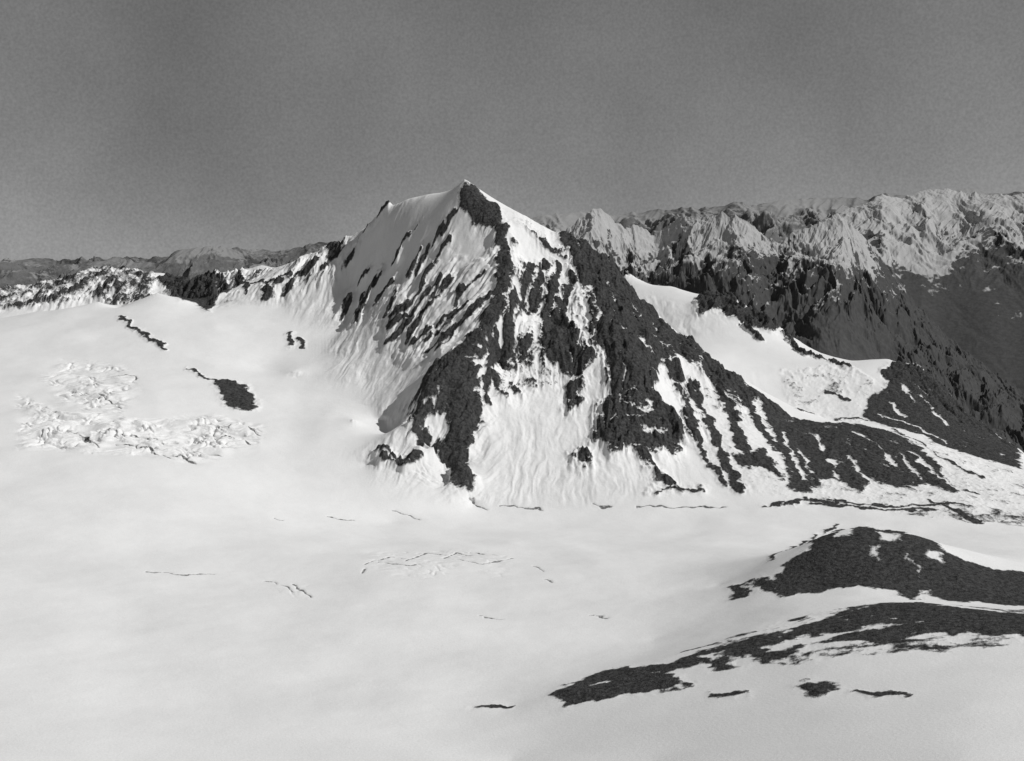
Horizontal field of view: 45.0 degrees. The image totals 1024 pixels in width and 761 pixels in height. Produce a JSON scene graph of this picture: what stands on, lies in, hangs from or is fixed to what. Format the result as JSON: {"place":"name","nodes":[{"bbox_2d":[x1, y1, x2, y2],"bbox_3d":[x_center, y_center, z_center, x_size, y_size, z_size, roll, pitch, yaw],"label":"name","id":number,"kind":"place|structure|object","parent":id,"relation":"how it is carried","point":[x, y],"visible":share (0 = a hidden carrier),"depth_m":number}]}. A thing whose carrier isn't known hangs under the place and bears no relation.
{"place":"outdoors","nodes":[
{"label":"outdoors","id":0,"kind":"place"},
{"bbox_2d":[0,245,321,287],"bbox_3d":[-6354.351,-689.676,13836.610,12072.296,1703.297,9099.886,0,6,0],"label":"distant mountains","id":1,"kind":"structure","parent":0,"point":[192,262],"depth_m":13736.95},
{"bbox_2d":[0,327,1023,760],"bbox_3d":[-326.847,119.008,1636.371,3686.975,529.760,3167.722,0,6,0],"label":"glacier","id":2,"kind":"object","parent":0,"point":[192,567],"visible":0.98,"depth_m":1659.72},
{"bbox_2d":[211,379,261,412],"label":"rock outcrop","id":3,"kind":"object","parent":2,"relation":"on","point":[235,395],"visible":1,"depth_m":2776.91},
{"bbox_2d":[703,529,1023,620],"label":"rocky knoll","id":4,"kind":"structure","parent":2,"relation":"on","point":[857,565],"depth_m":1654.65},
{"bbox_2d":[0,179,1023,527],"bbox_3d":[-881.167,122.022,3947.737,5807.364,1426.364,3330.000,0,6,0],"label":"mountain peak","id":5,"kind":"structure","parent":0,"point":[508,355],"depth_m":2818.82},
{"bbox_2d":[0,188,1023,271],"bbox_3d":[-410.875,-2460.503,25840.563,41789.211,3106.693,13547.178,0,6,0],"label":"distant mountains","id":6,"kind":"structure","parent":0,"point":[778,220],"depth_m":25424.22},
{"bbox_2d":[0,0,1023,260],"label":"sky","id":7,"kind":"structure","parent":0,"point":[147,129]},
{"bbox_2d":[542,208,1023,452],"bbox_3d":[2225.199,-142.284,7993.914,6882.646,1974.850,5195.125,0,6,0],"label":"distant mountains","id":8,"kind":"structure","parent":0,"point":[831,286],"depth_m":8239.50},
{"bbox_2d":[624,274,1023,461],"bbox_3d":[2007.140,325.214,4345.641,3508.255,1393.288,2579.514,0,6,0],"label":"mountain ridge","id":9,"kind":"structure","parent":0,"point":[764,352],"depth_m":3585.43},
{"bbox_2d":[777,188,1023,392],"bbox_3d":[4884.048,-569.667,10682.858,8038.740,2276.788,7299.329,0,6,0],"label":"distant mountains","id":10,"kind":"structure","parent":0,"point":[953,260],"depth_m":10461.81}
]}

